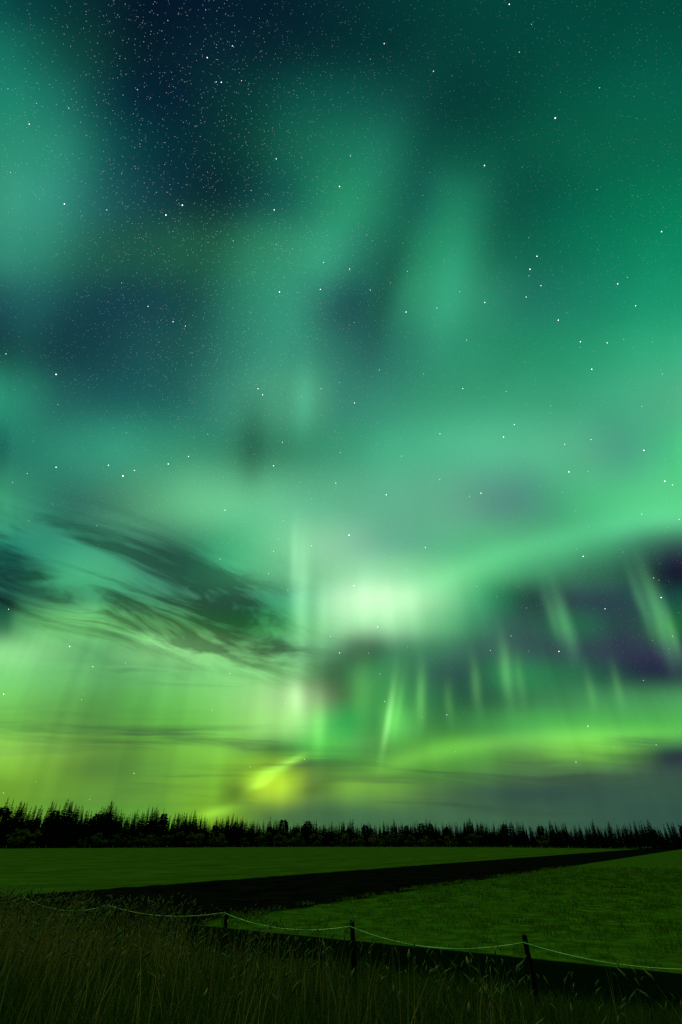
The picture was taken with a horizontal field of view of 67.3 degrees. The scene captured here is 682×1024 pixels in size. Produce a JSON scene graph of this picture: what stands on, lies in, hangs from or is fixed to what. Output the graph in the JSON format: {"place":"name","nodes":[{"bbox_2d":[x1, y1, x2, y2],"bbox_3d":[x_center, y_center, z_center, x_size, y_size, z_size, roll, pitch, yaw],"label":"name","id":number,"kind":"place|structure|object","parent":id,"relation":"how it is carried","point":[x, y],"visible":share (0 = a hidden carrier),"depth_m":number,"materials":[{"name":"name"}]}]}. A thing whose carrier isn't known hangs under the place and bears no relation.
{"place":"outdoors","nodes":[
{"label":"outdoors","id":0,"kind":"place"},
{"bbox_2d":[0,845,681,1023],"bbox_3d":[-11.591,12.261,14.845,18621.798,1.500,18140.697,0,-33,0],"label":"ground","id":1,"kind":"structure","parent":0,"point":[242,878],"depth_m":25.12,"materials":[{"name":"green plant"}]},
{"bbox_2d":[0,805,9,841],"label":"spruce","id":2,"kind":"object","parent":1,"relation":"on","point":[7,815],"visible":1,"depth_m":245.15,"materials":[{"name":"black plant"}]},
{"bbox_2d":[0,806,11,823],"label":"birch tree","id":3,"kind":"object","parent":1,"relation":"on","point":[3,812],"visible":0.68,"depth_m":257.88,"materials":[{"name":"plant"}]},
{"bbox_2d":[0,804,21,847],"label":"spruce","id":4,"kind":"object","parent":1,"relation":"on","point":[12,823],"visible":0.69,"depth_m":250.15,"materials":[{"name":"black plant"}]},
{"bbox_2d":[7,806,23,847],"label":"spruce","id":5,"kind":"object","parent":1,"relation":"on","point":[18,821],"visible":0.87,"depth_m":247.69,"materials":[{"name":"black plant"}]},
{"bbox_2d":[6,828,29,848],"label":"birch bush","id":6,"kind":"object","parent":1,"relation":"on","point":[16,842],"visible":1,"depth_m":237.48,"materials":[{"name":"green plant"}]},
{"bbox_2d":[14,813,23,847],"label":"spruce","id":7,"kind":"object","parent":1,"relation":"on","point":[19,829],"visible":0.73,"depth_m":248.59,"materials":[{"name":"black plant"}]},
{"bbox_2d":[6,829,41,847],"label":"birch bush","id":8,"kind":"object","parent":1,"relation":"on","point":[33,835],"visible":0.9,"depth_m":246.44,"materials":[{"name":"green plant"}]},
{"bbox_2d":[19,808,31,847],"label":"spruce","id":9,"kind":"object","parent":1,"relation":"on","point":[28,816],"visible":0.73,"depth_m":254.02,"materials":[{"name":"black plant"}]},
{"bbox_2d":[21,827,29,847],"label":"spruce","id":10,"kind":"object","parent":1,"relation":"on","point":[25,844],"visible":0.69,"depth_m":249.28,"materials":[{"name":"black plant"}]},
{"bbox_2d":[26,815,37,847],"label":"spruce","id":11,"kind":"object","parent":1,"relation":"on","point":[34,824],"visible":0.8,"depth_m":255.12,"materials":[{"name":"black plant"}]},
{"bbox_2d":[27,807,36,838],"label":"spruce","id":12,"kind":"object","parent":1,"relation":"on","point":[34,812],"visible":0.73,"depth_m":260.07,"materials":[{"name":"black plant"}]},
{"bbox_2d":[29,806,41,837],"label":"spruce","id":13,"kind":"object","parent":1,"relation":"on","point":[37,818],"visible":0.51,"depth_m":271.19,"materials":[{"name":"black plant"}]},
{"bbox_2d":[37,822,45,847],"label":"spruce","id":14,"kind":"object","parent":1,"relation":"on","point":[42,836],"visible":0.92,"depth_m":256.90,"materials":[{"name":"black plant"}]},
{"bbox_2d":[42,812,51,847],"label":"spruce","id":15,"kind":"object","parent":1,"relation":"on","point":[48,825],"visible":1,"depth_m":258.19,"materials":[{"name":"black plant"}]},
{"bbox_2d":[46,810,60,847],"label":"spruce","id":16,"kind":"object","parent":1,"relation":"on","point":[56,813],"visible":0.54,"depth_m":278.14,"materials":[{"name":"black plant"}]},
{"bbox_2d":[53,811,61,847],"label":"spruce","id":17,"kind":"object","parent":1,"relation":"on","point":[59,822],"visible":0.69,"depth_m":267.79,"materials":[{"name":"black plant"}]},
{"bbox_2d":[59,802,70,847],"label":"spruce","id":18,"kind":"object","parent":1,"relation":"on","point":[66,827],"visible":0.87,"depth_m":265.52,"materials":[{"name":"black plant"}]},
{"bbox_2d":[61,803,72,847],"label":"spruce","id":19,"kind":"object","parent":1,"relation":"on","point":[69,820],"visible":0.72,"depth_m":270.04,"materials":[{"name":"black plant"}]},
{"bbox_2d":[65,818,72,847],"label":"spruce","id":20,"kind":"object","parent":1,"relation":"on","point":[68,835],"visible":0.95,"depth_m":262.48,"materials":[{"name":"black plant"}]},
{"bbox_2d":[65,811,76,847],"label":"spruce","id":21,"kind":"object","parent":1,"relation":"on","point":[71,834],"visible":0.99,"depth_m":261.87,"materials":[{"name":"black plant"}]},
{"bbox_2d":[71,805,82,847],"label":"spruce","id":22,"kind":"object","parent":1,"relation":"on","point":[80,814],"visible":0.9,"depth_m":267.20,"materials":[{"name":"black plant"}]},
{"bbox_2d":[74,811,83,847],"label":"spruce","id":23,"kind":"object","parent":1,"relation":"on","point":[80,823],"visible":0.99,"depth_m":265.33,"materials":[{"name":"black plant"}]},
{"bbox_2d":[75,811,86,847],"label":"spruce","id":24,"kind":"object","parent":1,"relation":"on","point":[83,822],"visible":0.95,"depth_m":267.01,"materials":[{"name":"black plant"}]},
{"bbox_2d":[80,810,89,847],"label":"spruce","id":25,"kind":"object","parent":1,"relation":"on","point":[83,834],"visible":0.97,"depth_m":265.38,"materials":[{"name":"black plant"}]},
{"bbox_2d":[81,812,91,847],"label":"spruce","id":26,"kind":"object","parent":1,"relation":"on","point":[89,825],"visible":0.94,"depth_m":266.65,"materials":[{"name":"black plant"}]},
{"bbox_2d":[86,810,96,847],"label":"spruce","id":27,"kind":"object","parent":1,"relation":"on","point":[93,823],"visible":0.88,"depth_m":272.58,"materials":[{"name":"black plant"}]},
{"bbox_2d":[90,814,97,847],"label":"spruce","id":28,"kind":"object","parent":1,"relation":"on","point":[95,826],"visible":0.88,"depth_m":271.30,"materials":[{"name":"black plant"}]},
{"bbox_2d":[91,813,102,847],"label":"spruce","id":29,"kind":"object","parent":1,"relation":"on","point":[100,828],"visible":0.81,"depth_m":270.05,"materials":[{"name":"black plant"}]},
{"bbox_2d":[92,806,102,847],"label":"spruce","id":30,"kind":"object","parent":1,"relation":"on","point":[99,818],"visible":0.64,"depth_m":279.04,"materials":[{"name":"black plant"}]},
{"bbox_2d":[93,833,107,847],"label":"birch bush","id":31,"kind":"object","parent":1,"relation":"on","point":[98,836],"visible":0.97,"depth_m":260.76,"materials":[{"name":"green plant"}]},
{"bbox_2d":[94,805,108,847],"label":"spruce","id":32,"kind":"object","parent":1,"relation":"on","point":[104,822],"visible":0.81,"depth_m":276.27,"materials":[{"name":"black plant"}]},
{"bbox_2d":[100,803,113,847],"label":"spruce","id":33,"kind":"object","parent":1,"relation":"on","point":[108,827],"visible":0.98,"depth_m":273.83,"materials":[{"name":"black plant"}]},
{"bbox_2d":[102,801,111,847],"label":"spruce","id":34,"kind":"object","parent":1,"relation":"on","point":[108,815],"visible":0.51,"depth_m":290.93,"materials":[{"name":"black plant"}]},
{"bbox_2d":[107,810,116,847],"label":"spruce","id":35,"kind":"object","parent":1,"relation":"on","point":[112,828],"visible":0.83,"depth_m":278.39,"materials":[{"name":"black plant"}]},
{"bbox_2d":[118,814,125,847],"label":"spruce","id":36,"kind":"object","parent":1,"relation":"on","point":[122,829],"visible":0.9,"depth_m":276.85,"materials":[{"name":"black plant"}]},
{"bbox_2d":[127,814,135,847],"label":"spruce","id":37,"kind":"object","parent":1,"relation":"on","point":[132,830],"visible":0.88,"depth_m":281.52,"materials":[{"name":"black plant"}]},
{"bbox_2d":[134,812,144,847],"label":"spruce","id":38,"kind":"object","parent":1,"relation":"on","point":[142,821],"visible":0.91,"depth_m":281.49,"materials":[{"name":"black plant"}]},
{"bbox_2d":[136,812,142,847],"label":"spruce","id":39,"kind":"object","parent":1,"relation":"on","point":[139,827],"visible":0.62,"depth_m":285.82,"materials":[{"name":"black plant"}]},
{"bbox_2d":[133,832,149,847],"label":"birch bush","id":40,"kind":"object","parent":1,"relation":"on","point":[140,841],"visible":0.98,"depth_m":275.12,"materials":[{"name":"green plant"}]},
{"bbox_2d":[142,811,148,846],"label":"spruce","id":41,"kind":"object","parent":1,"relation":"on","point":[145,824],"visible":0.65,"depth_m":300.79,"materials":[{"name":"black plant"}]},
{"bbox_2d":[145,810,152,847],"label":"spruce","id":42,"kind":"object","parent":1,"relation":"on","point":[149,825],"visible":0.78,"depth_m":288.48,"materials":[{"name":"black plant"}]},
{"bbox_2d":[143,834,157,847],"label":"birch bush","id":43,"kind":"object","parent":1,"relation":"on","point":[150,842],"visible":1,"depth_m":274.56,"materials":[{"name":"green plant"}]},
{"bbox_2d":[147,809,157,847],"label":"spruce","id":44,"kind":"object","parent":1,"relation":"on","point":[152,832],"visible":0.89,"depth_m":285.14,"materials":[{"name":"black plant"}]},
{"bbox_2d":[159,821,165,847],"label":"spruce","id":45,"kind":"object","parent":1,"relation":"on","point":[164,833],"visible":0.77,"depth_m":289.44,"materials":[{"name":"black plant"}]},
{"bbox_2d":[158,814,168,846],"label":"tree","id":46,"kind":"object","parent":1,"relation":"on","point":[162,816],"visible":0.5,"depth_m":313.47,"materials":[{"name":"plant"}]},
{"bbox_2d":[169,812,179,846],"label":"spruce","id":47,"kind":"object","parent":1,"relation":"on","point":[172,843],"visible":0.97,"depth_m":290.06,"materials":[{"name":"black plant"}]},
{"bbox_2d":[172,811,179,846],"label":"spruce","id":48,"kind":"object","parent":1,"relation":"on","point":[177,826],"visible":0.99,"depth_m":290.54,"materials":[{"name":"black plant"}]},
{"bbox_2d":[177,822,183,845],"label":"spruce","id":49,"kind":"object","parent":1,"relation":"on","point":[181,836],"visible":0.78,"depth_m":292.24,"materials":[{"name":"black plant"}]},
{"bbox_2d":[180,818,187,846],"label":"spruce","id":50,"kind":"object","parent":1,"relation":"on","point":[183,838],"visible":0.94,"depth_m":293.38,"materials":[{"name":"black plant"}]},
{"bbox_2d":[189,816,195,846],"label":"spruce","id":51,"kind":"object","parent":1,"relation":"on","point":[191,839],"visible":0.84,"depth_m":300.70,"materials":[{"name":"black plant"}]},
{"bbox_2d":[203,821,207,846],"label":"spruce","id":52,"kind":"object","parent":1,"relation":"on","point":[205,836],"visible":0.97,"depth_m":301.24,"materials":[{"name":"black plant"}]},
{"bbox_2d":[209,832,225,846],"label":"birch bush","id":53,"kind":"object","parent":1,"relation":"on","point":[214,840],"visible":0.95,"depth_m":295.59,"materials":[{"name":"green plant"}]},
{"bbox_2d":[224,819,229,846],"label":"spruce","id":54,"kind":"object","parent":1,"relation":"on","point":[227,833],"visible":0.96,"depth_m":308.01,"materials":[{"name":"black plant"}]},
{"bbox_2d":[229,823,235,846],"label":"spruce","id":55,"kind":"object","parent":1,"relation":"on","point":[232,836],"visible":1,"depth_m":307.72,"materials":[{"name":"black plant"}]},
{"bbox_2d":[235,821,240,844],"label":"spruce","id":56,"kind":"object","parent":1,"relation":"on","point":[237,842],"visible":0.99,"depth_m":309.55,"materials":[{"name":"black plant"}]},
{"bbox_2d":[258,832,281,846],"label":"birch bush","id":57,"kind":"object","parent":1,"relation":"on","point":[279,835],"visible":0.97,"depth_m":310.86,"materials":[{"name":"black plant"}]},
{"bbox_2d":[267,822,272,846],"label":"spruce","id":58,"kind":"object","parent":1,"relation":"on","point":[270,838],"visible":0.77,"depth_m":320.21,"materials":[{"name":"black plant"}]},
{"bbox_2d":[279,820,288,830],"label":"birch tree","id":59,"kind":"object","parent":1,"relation":"on","point":[285,824],"visible":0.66,"depth_m":357.47,"materials":[{"name":"plant"}]},
{"bbox_2d":[279,836,291,846],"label":"birch bush","id":60,"kind":"object","parent":1,"relation":"on","point":[286,841],"visible":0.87,"depth_m":315.90,"materials":[{"name":"black plant"}]},
{"bbox_2d":[290,833,304,846],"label":"birch bush","id":61,"kind":"object","parent":1,"relation":"on","point":[294,839],"visible":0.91,"depth_m":317.55,"materials":[{"name":"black plant"}]},
{"bbox_2d":[303,821,312,830],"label":"birch tree","id":62,"kind":"object","parent":1,"relation":"on","point":[308,823],"visible":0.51,"depth_m":353.12,"materials":[{"name":"plant"}]},
{"bbox_2d":[309,834,323,846],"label":"birch bush","id":63,"kind":"object","parent":1,"relation":"on","point":[319,837],"visible":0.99,"depth_m":320.72,"materials":[{"name":"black plant"}]},
{"bbox_2d":[330,822,333,846],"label":"spruce","id":64,"kind":"object","parent":1,"relation":"on","point":[331,833],"visible":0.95,"depth_m":334.63,"materials":[{"name":"black plant"}]},
{"bbox_2d":[330,837,337,845],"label":"birch bush","id":65,"kind":"object","parent":1,"relation":"on","point":[333,843],"visible":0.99,"depth_m":327.35,"materials":[{"name":"black plant"}]},
{"bbox_2d":[0,883,681,1023],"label":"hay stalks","id":66,"kind":"object","parent":1,"relation":"on","point":[29,939],"visible":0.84,"depth_m":8.17,"materials":[{"name":"plant"}]},
{"bbox_2d":[4,893,681,1012],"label":"electric fence","id":67,"kind":"object","parent":1,"relation":"on","point":[524,942],"visible":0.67,"depth_m":10.59,"materials":[{"name":"brown wood"}]},
{"bbox_2d":[342,833,352,845],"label":"birch bush","id":68,"kind":"object","parent":1,"relation":"on","point":[345,837],"visible":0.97,"depth_m":323.09,"materials":[{"name":"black plant"}]},
{"bbox_2d":[348,824,354,846],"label":"spruce","id":69,"kind":"object","parent":1,"relation":"on","point":[350,834],"visible":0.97,"depth_m":331.41,"materials":[{"name":"black plant"}]},
{"bbox_2d":[352,834,365,846],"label":"birch bush","id":70,"kind":"object","parent":1,"relation":"on","point":[359,842],"visible":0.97,"depth_m":321.83,"materials":[{"name":"green plant"}]},
{"bbox_2d":[368,833,384,846],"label":"birch bush","id":71,"kind":"object","parent":1,"relation":"on","point":[374,838],"visible":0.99,"depth_m":317.17,"materials":[{"name":"green plant"}]},
{"bbox_2d":[396,833,408,846],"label":"birch bush","id":72,"kind":"object","parent":1,"relation":"on","point":[399,835],"visible":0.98,"depth_m":322.64,"materials":[{"name":"green plant"}]},
{"bbox_2d":[415,830,420,844],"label":"spruce","id":73,"kind":"object","parent":1,"relation":"on","point":[417,837],"visible":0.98,"depth_m":324.43,"materials":[{"name":"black plant"}]},
{"bbox_2d":[418,823,425,834],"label":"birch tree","id":74,"kind":"object","parent":1,"relation":"on","point":[423,826],"visible":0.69,"depth_m":343.31,"materials":[{"name":"plant"}]},
{"bbox_2d":[418,835,430,846],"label":"birch bush","id":75,"kind":"object","parent":1,"relation":"on","point":[425,842],"visible":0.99,"depth_m":315.21,"materials":[{"name":"green plant"}]},
{"bbox_2d":[427,821,433,846],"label":"spruce","id":76,"kind":"object","parent":1,"relation":"on","point":[429,835],"visible":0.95,"depth_m":325.46,"materials":[{"name":"black plant"}]},
{"bbox_2d":[441,826,444,846],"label":"spruce","id":77,"kind":"object","parent":1,"relation":"on","point":[443,836],"visible":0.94,"depth_m":321.11,"materials":[{"name":"black plant"}]},
{"bbox_2d":[444,836,451,846],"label":"birch bush","id":78,"kind":"object","parent":1,"relation":"on","point":[449,842],"visible":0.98,"depth_m":305.38,"materials":[{"name":"green plant"}]},
{"bbox_2d":[452,838,458,846],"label":"birch bush","id":79,"kind":"object","parent":1,"relation":"on","point":[455,843],"visible":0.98,"depth_m":308.98,"materials":[{"name":"green plant"}]},
{"bbox_2d":[460,830,463,846],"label":"spruce","id":80,"kind":"object","parent":1,"relation":"on","point":[462,842],"visible":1,"depth_m":312.52,"materials":[{"name":"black plant"}]},
{"bbox_2d":[466,827,472,846],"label":"spruce","id":81,"kind":"object","parent":1,"relation":"on","point":[468,839],"visible":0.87,"depth_m":308.53,"materials":[{"name":"black plant"}]},
{"bbox_2d":[464,833,481,844],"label":"birch bush","id":82,"kind":"object","parent":1,"relation":"on","point":[475,839],"visible":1,"depth_m":301.11,"materials":[{"name":"green plant"}]},
{"bbox_2d":[481,825,486,846],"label":"spruce","id":83,"kind":"object","parent":1,"relation":"on","point":[485,843],"visible":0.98,"depth_m":303.24,"materials":[{"name":"black plant"}]},
{"bbox_2d":[492,830,496,846],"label":"spruce","id":84,"kind":"object","parent":1,"relation":"on","point":[494,842],"visible":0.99,"depth_m":298.82,"materials":[{"name":"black plant"}]},
{"bbox_2d":[495,829,499,846],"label":"spruce","id":85,"kind":"object","parent":1,"relation":"on","point":[497,836],"visible":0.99,"depth_m":298.62,"materials":[{"name":"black plant"}]},
{"bbox_2d":[500,826,505,846],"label":"spruce","id":86,"kind":"object","parent":1,"relation":"on","point":[501,838],"visible":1,"depth_m":293.41,"materials":[{"name":"black plant"}]},
{"bbox_2d":[519,821,524,843],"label":"spruce","id":87,"kind":"object","parent":1,"relation":"on","point":[521,834],"visible":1,"depth_m":284.60,"materials":[{"name":"black plant"}]},
{"bbox_2d":[537,826,544,835],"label":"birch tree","id":88,"kind":"object","parent":1,"relation":"on","point":[541,829],"visible":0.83,"depth_m":283.17,"materials":[{"name":"plant"}]},
{"bbox_2d":[538,835,549,847],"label":"birch bush","id":89,"kind":"object","parent":1,"relation":"on","point":[544,842],"visible":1,"depth_m":261.57,"materials":[{"name":"green plant"}]},
{"bbox_2d":[553,827,558,847],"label":"spruce","id":90,"kind":"object","parent":1,"relation":"on","point":[556,841],"visible":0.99,"depth_m":260.35,"materials":[{"name":"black plant"}]},
{"bbox_2d":[558,829,564,847],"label":"spruce","id":91,"kind":"object","parent":1,"relation":"on","point":[559,844],"visible":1,"depth_m":256.02,"materials":[{"name":"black plant"}]},
{"bbox_2d":[558,830,566,838],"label":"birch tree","id":92,"kind":"object","parent":1,"relation":"on","point":[562,834],"visible":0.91,"depth_m":259.31,"materials":[{"name":"plant"}]},
{"bbox_2d":[580,831,586,847],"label":"spruce","id":93,"kind":"object","parent":1,"relation":"on","point":[582,839],"visible":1,"depth_m":244.40,"materials":[{"name":"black plant"}]},
{"bbox_2d":[592,825,599,848],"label":"spruce","id":94,"kind":"object","parent":1,"relation":"on","point":[595,839],"visible":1,"depth_m":239.38,"materials":[{"name":"black plant"}]},
{"bbox_2d":[598,830,604,848],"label":"spruce","id":95,"kind":"object","parent":1,"relation":"on","point":[602,844],"visible":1,"depth_m":234.01,"materials":[{"name":"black plant"}]},
{"bbox_2d":[601,832,607,848],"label":"spruce","id":96,"kind":"object","parent":1,"relation":"on","point":[603,841],"visible":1,"depth_m":234.38,"materials":[{"name":"black plant"}]},
{"bbox_2d":[622,825,628,848],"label":"spruce","id":97,"kind":"object","parent":1,"relation":"on","point":[624,832],"visible":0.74,"depth_m":236.27,"materials":[{"name":"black plant"}]},
{"bbox_2d":[627,827,635,848],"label":"spruce","id":98,"kind":"object","parent":1,"relation":"on","point":[630,840],"visible":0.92,"depth_m":227.81,"materials":[{"name":"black plant"}]},
{"bbox_2d":[638,822,646,847],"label":"spruce","id":99,"kind":"object","parent":1,"relation":"on","point":[642,835],"visible":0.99,"depth_m":222.70,"materials":[{"name":"black plant"}]},
{"bbox_2d":[647,819,658,848],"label":"spruce","id":100,"kind":"object","parent":1,"relation":"on","point":[652,843],"visible":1,"depth_m":216.81,"materials":[{"name":"black plant"}]},
{"bbox_2d":[662,837,668,848],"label":"spruce","id":101,"kind":"object","parent":1,"relation":"on","point":[664,844],"visible":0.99,"depth_m":213.15,"materials":[{"name":"black plant"}]},
{"bbox_2d":[667,822,674,848],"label":"spruce","id":102,"kind":"object","parent":1,"relation":"on","point":[669,829],"visible":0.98,"depth_m":214.68,"materials":[{"name":"black plant"}]},
{"bbox_2d":[0,921,681,1023],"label":"verge grass","id":103,"kind":"structure","parent":0,"point":[110,1015],"depth_m":7.80,"materials":[{"name":"green plant"}]},
{"bbox_2d":[0,0,681,840],"label":"sky","id":104,"kind":"structure","parent":0,"point":[340,341],"materials":[{"name":"green"}]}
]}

